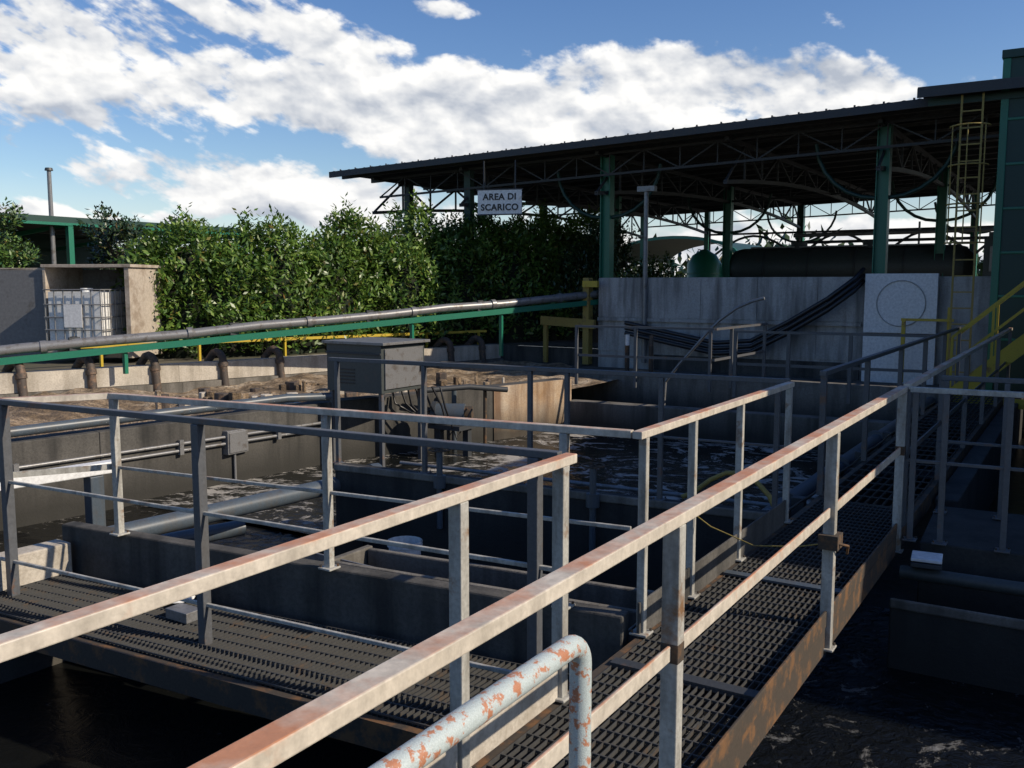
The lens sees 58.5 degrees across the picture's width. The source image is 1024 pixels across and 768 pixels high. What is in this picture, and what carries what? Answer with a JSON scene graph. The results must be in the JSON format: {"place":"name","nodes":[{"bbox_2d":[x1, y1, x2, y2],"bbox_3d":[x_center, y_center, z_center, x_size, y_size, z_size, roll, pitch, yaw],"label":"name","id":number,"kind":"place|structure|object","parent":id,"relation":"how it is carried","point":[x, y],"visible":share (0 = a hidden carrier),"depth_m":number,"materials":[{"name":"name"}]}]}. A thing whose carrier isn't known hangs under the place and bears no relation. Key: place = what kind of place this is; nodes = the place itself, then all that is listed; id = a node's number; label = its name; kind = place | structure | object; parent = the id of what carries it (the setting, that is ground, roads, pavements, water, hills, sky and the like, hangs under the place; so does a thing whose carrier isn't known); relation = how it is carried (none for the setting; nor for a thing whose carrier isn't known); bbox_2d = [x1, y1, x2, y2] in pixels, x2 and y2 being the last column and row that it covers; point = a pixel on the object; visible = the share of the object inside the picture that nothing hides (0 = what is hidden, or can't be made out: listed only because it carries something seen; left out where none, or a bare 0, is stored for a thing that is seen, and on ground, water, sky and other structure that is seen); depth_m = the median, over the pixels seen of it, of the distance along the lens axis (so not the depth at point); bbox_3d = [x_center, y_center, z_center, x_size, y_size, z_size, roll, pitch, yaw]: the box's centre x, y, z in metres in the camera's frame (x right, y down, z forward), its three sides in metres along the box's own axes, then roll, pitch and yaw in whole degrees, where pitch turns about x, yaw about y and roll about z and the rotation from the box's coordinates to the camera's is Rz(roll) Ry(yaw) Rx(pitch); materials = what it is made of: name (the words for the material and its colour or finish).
{"place":"outdoors","nodes":[
{"label":"outdoors","id":0,"kind":"place"},
{"bbox_2d":[0,505,302,551],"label":"water","id":1,"kind":"structure","parent":0,"point":[256,538],"depth_m":9.99,"materials":[{"name":"liquid"}]},
{"bbox_2d":[0,459,111,525],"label":"sluice gate","id":2,"kind":"structure","parent":1,"relation":"in","point":[95,514],"depth_m":9.26,"materials":[{"name":"white metal"}]},
{"bbox_2d":[387,536,422,554],"bbox_3d":[-0.938,1.727,8.035,0.310,0.720,0.310,4,7,32],"label":"overflow standpipe","id":3,"kind":"object","parent":1,"relation":"in","point":[414,540],"visible":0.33,"depth_m":8.06,"materials":[{"name":"white plastic"}]},
{"bbox_2d":[0,661,387,767],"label":"water","id":4,"kind":"structure","parent":0,"point":[66,714],"depth_m":5.62,"materials":[{"name":"black liquid"}]},
{"bbox_2d":[0,343,597,371],"bbox_3d":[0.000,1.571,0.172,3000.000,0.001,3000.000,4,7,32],"label":"ground","id":5,"kind":"structure","parent":0,"point":[67,363],"depth_m":18.76,"materials":[{"name":"grey concrete"}]},
{"bbox_2d":[0,197,46,267],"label":"laurel tree","id":6,"kind":"object","parent":5,"relation":"on","point":[10,252],"visible":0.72,"depth_m":21.48,"materials":[{"name":"green plant"}]},
{"bbox_2d":[45,167,56,263],"bbox_3d":[-13.760,-3.895,27.431,0.240,5.080,0.240,4,7,32],"label":"vent pipe","id":7,"kind":"object","parent":5,"relation":"on","point":[51,213],"visible":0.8,"depth_m":27.26,"materials":[{"name":"grey metal"}]},
{"bbox_2d":[0,264,164,357],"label":"storage shelter","id":8,"kind":"object","parent":5,"relation":"on","point":[22,314],"visible":0.55,"depth_m":18.43,"materials":[{"name":"concrete"}]},
{"bbox_2d":[42,288,125,352],"bbox_3d":[-8.558,-1.294,18.416,1.213,1.270,1.140,1,6,6],"label":"ibc container","id":9,"kind":"object","parent":8,"relation":"on","point":[85,312],"visible":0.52,"depth_m":18.00,"materials":[{"name":"white plastic"}]},
{"bbox_2d":[73,201,153,268],"bbox_3d":[-9.467,-2.497,21.686,1.907,3.562,1.733,4,7,32],"label":"olive tree","id":10,"kind":"object","parent":5,"relation":"on","point":[119,230],"visible":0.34,"depth_m":21.46,"materials":[{"name":"green plant"}]},
{"bbox_2d":[1,213,240,267],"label":"green steel shed","id":11,"kind":"structure","parent":5,"relation":"on","point":[69,242],"depth_m":32.22,"materials":[{"name":"paint"}]},
{"bbox_2d":[81,330,486,366],"bbox_3d":[-5.493,-0.780,19.740,12.981,0.460,0.062,-6,8,-42],"label":"yellow guard rail","id":12,"kind":"object","parent":5,"relation":"on","point":[311,337],"visible":0.45,"depth_m":20.61,"materials":[{"name":"metal"}]},
{"bbox_2d":[0,299,598,373],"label":"green pipe beam","id":13,"kind":"structure","parent":5,"relation":"on","point":[123,350],"depth_m":18.29,"materials":[{"name":"metal"}]},
{"bbox_2d":[0,290,598,355],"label":"long feed pipe","id":14,"kind":"object","parent":13,"relation":"on","point":[77,343],"visible":1,"depth_m":18.18,"materials":[{"name":"metal"}]},
{"bbox_2d":[107,188,631,359],"bbox_3d":[-2.521,-2.880,23.194,15.044,4.183,3.499,-5,8,-38],"label":"laurel hedge","id":15,"kind":"object","parent":5,"relation":"on","point":[262,281],"visible":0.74,"depth_m":21.84,"materials":[{"name":"green plant"}]},
{"bbox_2d":[20,213,983,277],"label":"distant trees","id":16,"kind":"object","parent":5,"relation":"on","point":[979,271],"visible":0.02,"depth_m":75.25,"materials":[{"name":"green plant"}]},
{"bbox_2d":[549,217,641,342],"bbox_3d":[2.256,-2.787,24.520,2.233,3.522,2.325,4,7,32],"label":"olive tree","id":17,"kind":"object","parent":5,"relation":"on","point":[588,267],"visible":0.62,"depth_m":24.26,"materials":[{"name":"green plant"}]},
{"bbox_2d":[597,276,990,385],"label":"retaining wall","id":18,"kind":"structure","parent":5,"relation":"on","point":[700,302],"depth_m":20.16,"materials":[{"name":"concrete"}]},
{"bbox_2d":[637,186,656,362],"bbox_3d":[3.128,-2.541,21.398,0.430,4.100,0.160,4,7,32],"label":"flood light pole","id":19,"kind":"object","parent":18,"relation":"attached to","point":[646,190],"visible":1,"depth_m":21.33,"materials":[{"name":"grey metal"}]},
{"bbox_2d":[624,267,865,355],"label":"black hoses","id":20,"kind":"object","parent":18,"relation":"attached to","point":[843,292],"visible":0.87,"depth_m":19.66,"materials":[{"name":"black rubber"}]},
{"bbox_2d":[269,345,597,536],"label":"tank basin floor","id":21,"kind":"structure","parent":0,"point":[518,353],"depth_m":23.20,"materials":[{"name":"concrete"}]},
{"bbox_2d":[0,344,502,397],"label":"tank kerb","id":22,"kind":"structure","parent":21,"relation":"on","point":[182,377],"depth_m":17.94,"materials":[{"name":"concrete"}]},
{"bbox_2d":[1,335,485,396],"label":"air downpipes","id":23,"kind":"object","parent":22,"relation":"on","point":[21,376],"visible":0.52,"depth_m":17.59,"materials":[{"name":"metal"}]},
{"bbox_2d":[0,361,1023,767],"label":"concrete tank walls","id":24,"kind":"structure","parent":21,"relation":"on","point":[958,635],"depth_m":7.89,"materials":[{"name":"grey concrete"}]},
{"bbox_2d":[13,421,320,471],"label":"conduit pipes","id":25,"kind":"object","parent":24,"relation":"attached to","point":[180,444],"depth_m":11.46,"materials":[{"name":"grey metal"}]},
{"bbox_2d":[10,393,331,436],"bbox_3d":[-4.466,0.390,11.518,0.333,0.140,5.368,5,8,39],"label":"process pipe","id":26,"kind":"object","parent":24,"relation":"on","point":[42,428],"visible":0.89,"depth_m":11.43,"materials":[{"name":"grey metal"}]},
{"bbox_2d":[162,521,245,541],"bbox_3d":[-3.482,1.488,8.193,2.280,0.160,0.156,-6,8,-42],"label":"process pipe","id":27,"kind":"object","parent":24,"relation":"attached to","point":[224,530],"visible":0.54,"depth_m":8.74,"materials":[{"name":"grey metal"}]},
{"bbox_2d":[222,429,247,478],"bbox_3d":[-3.732,0.962,12.366,0.135,0.700,0.350,4,7,32],"label":"junction box","id":28,"kind":"object","parent":24,"relation":"attached to","point":[236,440],"visible":0.81,"depth_m":12.28,"materials":[{"name":"grey metal"}]},
{"bbox_2d":[107,463,381,534],"bbox_3d":[-2.457,1.130,8.713,0.294,0.280,3.241,5,8,38],"label":"process pipe","id":29,"kind":"object","parent":24,"relation":"attached to","point":[178,520],"visible":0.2,"depth_m":8.44,"materials":[{"name":"grey metal"}]},
{"bbox_2d":[0,575,568,753],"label":"grating walkway","id":30,"kind":"structure","parent":24,"relation":"attached to","point":[270,661],"depth_m":5.13,"materials":[{"name":"metal"}]},
{"bbox_2d":[165,595,197,623],"bbox_3d":[-2.099,1.385,5.802,0.205,0.115,0.511,-3,7,-26],"label":"junction box","id":31,"kind":"object","parent":30,"relation":"on","point":[181,612],"visible":0.53,"depth_m":5.64,"materials":[{"name":"white plastic"}]},
{"bbox_2d":[0,398,561,674],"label":"walkway railing","id":32,"kind":"object","parent":30,"relation":"on","point":[534,566],"visible":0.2,"depth_m":5.15,"materials":[{"name":"grey metal"}]},
{"bbox_2d":[1,392,111,477],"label":"gate rail","id":33,"kind":"object","parent":32,"relation":"attached to","point":[67,397],"visible":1,"depth_m":6.22,"materials":[{"name":"metal"}]},
{"bbox_2d":[9,360,657,437],"bbox_3d":[-5.792,0.365,15.268,7.482,0.348,21.086,6,8,42],"label":"floating sludge","id":34,"kind":"object","parent":24,"relation":"on","point":[20,416],"visible":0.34,"depth_m":17.25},
{"bbox_2d":[155,372,504,411],"bbox_3d":[-3.021,0.204,16.568,6.285,0.494,3.418,-5,8,-38],"label":"sludge heap","id":35,"kind":"object","parent":34,"relation":"on","point":[208,393],"visible":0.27,"depth_m":15.88,"materials":[{"name":"soil"}]},
{"bbox_2d":[304,553,373,566],"bbox_3d":[-1.419,1.438,6.763,1.255,0.229,0.513,3,7,27],"label":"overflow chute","id":36,"kind":"object","parent":24,"relation":"attached to","point":[318,556],"visible":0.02,"depth_m":7.06,"materials":[{"name":"grey concrete"}]},
{"bbox_2d":[108,393,633,609],"bbox_3d":[-1.094,0.647,5.589,3.803,1.001,0.110,3,7,25],"label":"walkway railing","id":37,"kind":"object","parent":24,"relation":"on","point":[328,492],"visible":0.86,"depth_m":5.58,"materials":[{"name":"metal"}]},
{"bbox_2d":[322,337,429,466],"bbox_3d":[-2.029,0.292,13.800,1.180,1.920,1.100,4,7,32],"label":"control cabinet","id":38,"kind":"object","parent":24,"relation":"on","point":[381,380],"visible":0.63,"depth_m":13.35,"materials":[{"name":"grey metal"}]},
{"bbox_2d":[428,448,450,528],"bbox_3d":[-0.697,1.008,8.814,0.215,0.779,0.216,4,7,32],"label":"hand valve","id":39,"kind":"object","parent":24,"relation":"attached to","point":[439,483],"visible":0.81,"depth_m":8.77,"materials":[{"name":"metal"}]},
{"bbox_2d":[368,635,591,767],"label":"pipe handrail","id":40,"kind":"object","parent":24,"relation":"attached to","point":[431,743],"visible":1,"depth_m":1.59,"materials":[{"name":"white metal"}]},
{"bbox_2d":[493,379,571,439],"bbox_3d":[0.388,0.624,16.347,1.957,1.305,0.030,-6,9,-44],"label":"stained wall render","id":41,"kind":"object","parent":24,"relation":"attached to","point":[548,403],"visible":0.43,"depth_m":16.18,"materials":[{"name":"concrete"}]},
{"bbox_2d":[328,357,790,511],"bbox_3d":[0.167,0.389,8.407,4.633,1.101,0.107,3,7,28],"label":"walkway railing","id":42,"kind":"object","parent":24,"relation":"on","point":[776,445],"visible":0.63,"depth_m":8.17,"materials":[{"name":"grey metal"}]},
{"bbox_2d":[540,278,598,363],"bbox_3d":[1.439,-1.557,22.522,1.605,2.100,0.310,4,7,32],"label":"ochre support frame","id":43,"kind":"object","parent":24,"relation":"on","point":[588,284],"visible":1,"depth_m":22.31,"materials":[{"name":"paint"}]},
{"bbox_2d":[399,461,769,506],"bbox_3d":[0.910,1.185,10.787,5.458,0.050,0.048,3,7,29],"label":"air pipe","id":44,"kind":"object","parent":24,"relation":"attached to","point":[677,494],"visible":0.58,"depth_m":10.73,"materials":[{"name":"grey metal"}]},
{"bbox_2d":[581,462,604,551],"bbox_3d":[0.710,1.092,8.050,0.215,0.779,0.216,4,7,32],"label":"hand valve","id":45,"kind":"object","parent":24,"relation":"attached to","point":[592,499],"visible":0.96,"depth_m":8.01,"materials":[{"name":"metal"}]},
{"bbox_2d":[625,334,653,371],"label":"standpipes","id":46,"kind":"object","parent":24,"relation":"on","point":[627,345],"visible":0.81,"depth_m":19.45,"materials":[{"name":"white plastic"}]},
{"bbox_2d":[575,325,714,391],"bbox_3d":[2.324,-0.475,16.308,2.608,1.100,0.055,3,7,28],"label":"walkway railing","id":47,"kind":"object","parent":24,"relation":"on","point":[635,356],"visible":1,"depth_m":16.31,"materials":[{"name":"grey metal"}]},
{"bbox_2d":[681,471,771,505],"bbox_3d":[1.948,0.980,8.030,0.932,0.429,0.176,4,7,30],"label":"yellow hose","id":48,"kind":"object","parent":24,"relation":"on","point":[762,488],"visible":0.58,"depth_m":8.10,"materials":[{"name":"rubber"}]},
{"bbox_2d":[471,394,1003,767],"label":"grating walkway","id":49,"kind":"structure","parent":24,"relation":"attached to","point":[530,741],"depth_m":4.83,"materials":[{"name":"metal"}]},
{"bbox_2d":[0,453,576,767],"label":"walkway railing","id":50,"kind":"object","parent":49,"relation":"on","point":[476,745],"visible":0.76,"depth_m":3.34,"materials":[{"name":"metal"}]},
{"bbox_2d":[187,386,908,767],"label":"walkway railing","id":51,"kind":"object","parent":49,"relation":"on","point":[287,736],"visible":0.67,"depth_m":3.02,"materials":[{"name":"metal"}]},
{"bbox_2d":[697,516,849,553],"bbox_3d":[1.455,0.862,5.179,0.879,0.147,0.145,4,7,32],"label":"junction box with cable","id":52,"kind":"object","parent":51,"relation":"attached to","point":[830,542],"visible":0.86,"depth_m":4.95,"materials":[{"name":"paint"}]},
{"bbox_2d":[629,381,794,637],"bbox_3d":[1.402,0.669,5.937,0.100,1.120,2.860,4,7,32],"label":"walkway railing","id":53,"kind":"object","parent":49,"relation":"on","point":[707,569],"visible":0.76,"depth_m":5.54,"materials":[{"name":"metal"}]},
{"bbox_2d":[816,326,961,495],"bbox_3d":[5.329,-0.019,12.136,0.055,1.100,9.900,4,7,32],"label":"walkway railing","id":54,"kind":"object","parent":49,"relation":"on","point":[825,373],"visible":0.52,"depth_m":9.56,"materials":[{"name":"grey metal"}]},
{"bbox_2d":[902,328,1012,525],"bbox_3d":[5.811,0.059,11.423,0.055,1.100,10.600,4,7,32],"label":"walkway railing","id":55,"kind":"object","parent":49,"relation":"on","point":[931,373],"visible":0.68,"depth_m":9.15,"materials":[{"name":"metal"}]},
{"bbox_2d":[714,323,767,387],"bbox_3d":[4.212,-0.526,16.771,0.055,1.100,2.602,4,8,34],"label":"walkway railing","id":56,"kind":"object","parent":24,"relation":"on","point":[730,356],"visible":0.89,"depth_m":16.45,"materials":[{"name":"grey metal"}]},
{"bbox_2d":[628,402,934,633],"bbox_3d":[3.657,0.938,9.852,0.120,0.294,11.600,4,7,32],"label":"cable run","id":57,"kind":"object","parent":24,"relation":"attached to","point":[798,503],"visible":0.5,"depth_m":9.07,"materials":[{"name":"rubber"}]},
{"bbox_2d":[732,330,929,407],"bbox_3d":[4.922,-0.259,14.329,2.927,1.100,0.060,3,7,28],"label":"walkway railing","id":58,"kind":"object","parent":24,"relation":"on","point":[787,365],"visible":0.76,"depth_m":14.38,"materials":[{"name":"grey metal"}]},
{"bbox_2d":[762,397,934,517],"bbox_3d":[4.764,0.983,12.041,0.260,0.732,9.845,4,7,32],"label":"process pipe","id":59,"kind":"object","parent":24,"relation":"attached to","point":[806,487],"visible":0.2,"depth_m":10.27,"materials":[{"name":"grey metal"}]},
{"bbox_2d":[861,273,938,384],"bbox_3d":[7.841,-1.099,18.512,1.370,2.260,0.137,4,7,32],"label":"white inspection panel","id":60,"kind":"object","parent":24,"relation":"on","point":[891,301],"visible":0.87,"depth_m":18.45,"materials":[{"name":"metal"}]},
{"bbox_2d":[901,307,953,382],"bbox_3d":[8.153,-0.760,17.990,0.950,1.500,0.165,4,7,32],"label":"yellow guard rail","id":61,"kind":"object","parent":24,"relation":"on","point":[903,325],"visible":0.64,"depth_m":17.92,"materials":[{"name":"metal"}]},
{"bbox_2d":[899,565,1023,596],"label":"process pipe","id":62,"kind":"object","parent":24,"relation":"attached to","point":[987,584],"visible":1,"depth_m":6.38,"materials":[{"name":"grey metal"}]},
{"bbox_2d":[910,550,942,569],"bbox_3d":[2.964,1.257,6.534,0.201,0.060,0.240,3,7,26],"label":"sampling hatch","id":63,"kind":"object","parent":62,"relation":"on","point":[926,560],"visible":1,"depth_m":6.47,"materials":[{"name":"metal"}]},
{"bbox_2d":[901,386,1023,553],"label":"walkway railing","id":64,"kind":"object","parent":24,"relation":"on","point":[943,463],"visible":1,"depth_m":6.62,"materials":[{"name":"metal"}]},
{"bbox_2d":[944,92,991,374],"bbox_3d":[8.284,-2.588,16.774,0.686,5.400,0.510,4,7,32],"label":"caged ladder","id":65,"kind":"object","parent":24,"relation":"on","point":[975,242],"visible":0.98,"depth_m":16.80,"materials":[{"name":"metal"}]},
{"bbox_2d":[933,375,1023,519],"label":"walkway railing","id":66,"kind":"object","parent":24,"relation":"on","point":[947,379],"visible":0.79,"depth_m":7.40,"materials":[{"name":"grey metal"}]},
{"bbox_2d":[949,281,1023,409],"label":"yellow staircase","id":67,"kind":"structure","parent":24,"relation":"on","point":[1013,351],"depth_m":15.29,"materials":[{"name":"metal"}]},
{"bbox_2d":[140,432,869,533],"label":"water","id":68,"kind":"structure","parent":0,"point":[618,457],"depth_m":13.31,"materials":[{"name":"liquid"}]},
{"bbox_2d":[392,384,507,456],"bbox_3d":[-0.876,0.589,14.364,1.867,1.207,0.928,-3,7,-24],"label":"pump motor","id":69,"kind":"object","parent":68,"relation":"in","point":[454,408],"visible":0.59,"depth_m":14.20,"materials":[{"name":"metal"}]},
{"bbox_2d":[664,297,764,404],"bbox_3d":[3.672,-0.351,16.894,1.937,2.529,0.057,4,7,32],"label":"bent pipe","id":70,"kind":"object","parent":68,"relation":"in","point":[716,323],"visible":0.79,"depth_m":16.86,"materials":[{"name":"grey metal"}]},
{"bbox_2d":[0,0,1023,348],"label":"sky","id":71,"kind":"structure","parent":0,"point":[139,108],"materials":[{"name":"blue"}]},
{"bbox_2d":[495,338,597,347],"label":"yard pavement","id":72,"kind":"structure","parent":0,"point":[569,343],"depth_m":24.36,"materials":[{"name":"concrete"}]},
{"bbox_2d":[621,251,687,277],"bbox_3d":[5.168,-3.410,33.308,2.889,2.850,2.438,2,7,20],"label":"olive tree","id":73,"kind":"object","parent":72,"relation":"on","point":[652,267],"visible":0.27,"depth_m":32.87,"materials":[{"name":"green plant"}]},
{"bbox_2d":[329,90,1001,277],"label":"industrial shed","id":74,"kind":"structure","parent":72,"relation":"on","point":[881,155],"depth_m":24.41,"materials":[{"name":"metal"}]},
{"bbox_2d":[477,160,522,215],"bbox_3d":[-0.304,-4.823,22.490,1.170,1.320,0.041,2,6,14],"label":"hanging sign","id":75,"kind":"object","parent":74,"relation":"attached to","point":[507,201],"visible":1,"depth_m":22.51,"materials":[{"name":"white plastic"}]},
{"bbox_2d":[917,76,1023,106],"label":"canopy roof","id":76,"kind":"structure","parent":74,"relation":"on","point":[971,87],"depth_m":16.66,"materials":[{"name":"metal"}]},
{"bbox_2d":[621,236,761,277],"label":"arched canopy","id":77,"kind":"object","parent":72,"relation":"on","point":[673,246],"visible":0.41,"depth_m":50.04,"materials":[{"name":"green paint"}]},
{"bbox_2d":[686,249,721,276],"bbox_3d":[7.845,-3.988,37.392,1.442,3.000,1.442,4,7,32],"label":"green storage tank","id":78,"kind":"object","parent":72,"relation":"on","point":[704,263],"visible":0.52,"depth_m":36.77,"materials":[{"name":"metal"}]},
{"bbox_2d":[730,232,993,276],"bbox_3d":[11.327,-3.017,28.147,9.600,3.020,2.220,4,7,32],"label":"tanker truck","id":79,"kind":"object","parent":72,"relation":"on","point":[799,259],"visible":0.27,"depth_m":28.12,"materials":[{"name":"metal"}]},
{"bbox_2d":[985,48,1023,390],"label":"green filter tower","id":80,"kind":"structure","parent":72,"relation":"on","point":[1007,272],"depth_m":16.72,"materials":[{"name":"metal"}]},
{"bbox_2d":[645,594,1023,767],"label":"water","id":81,"kind":"structure","parent":0,"point":[855,702],"depth_m":5.61,"materials":[{"name":"black liquid"}]},
{"bbox_2d":[813,433,1023,608],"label":"water","id":82,"kind":"structure","parent":0,"point":[888,585],"depth_m":9.56,"materials":[{"name":"black liquid"}]}
]}

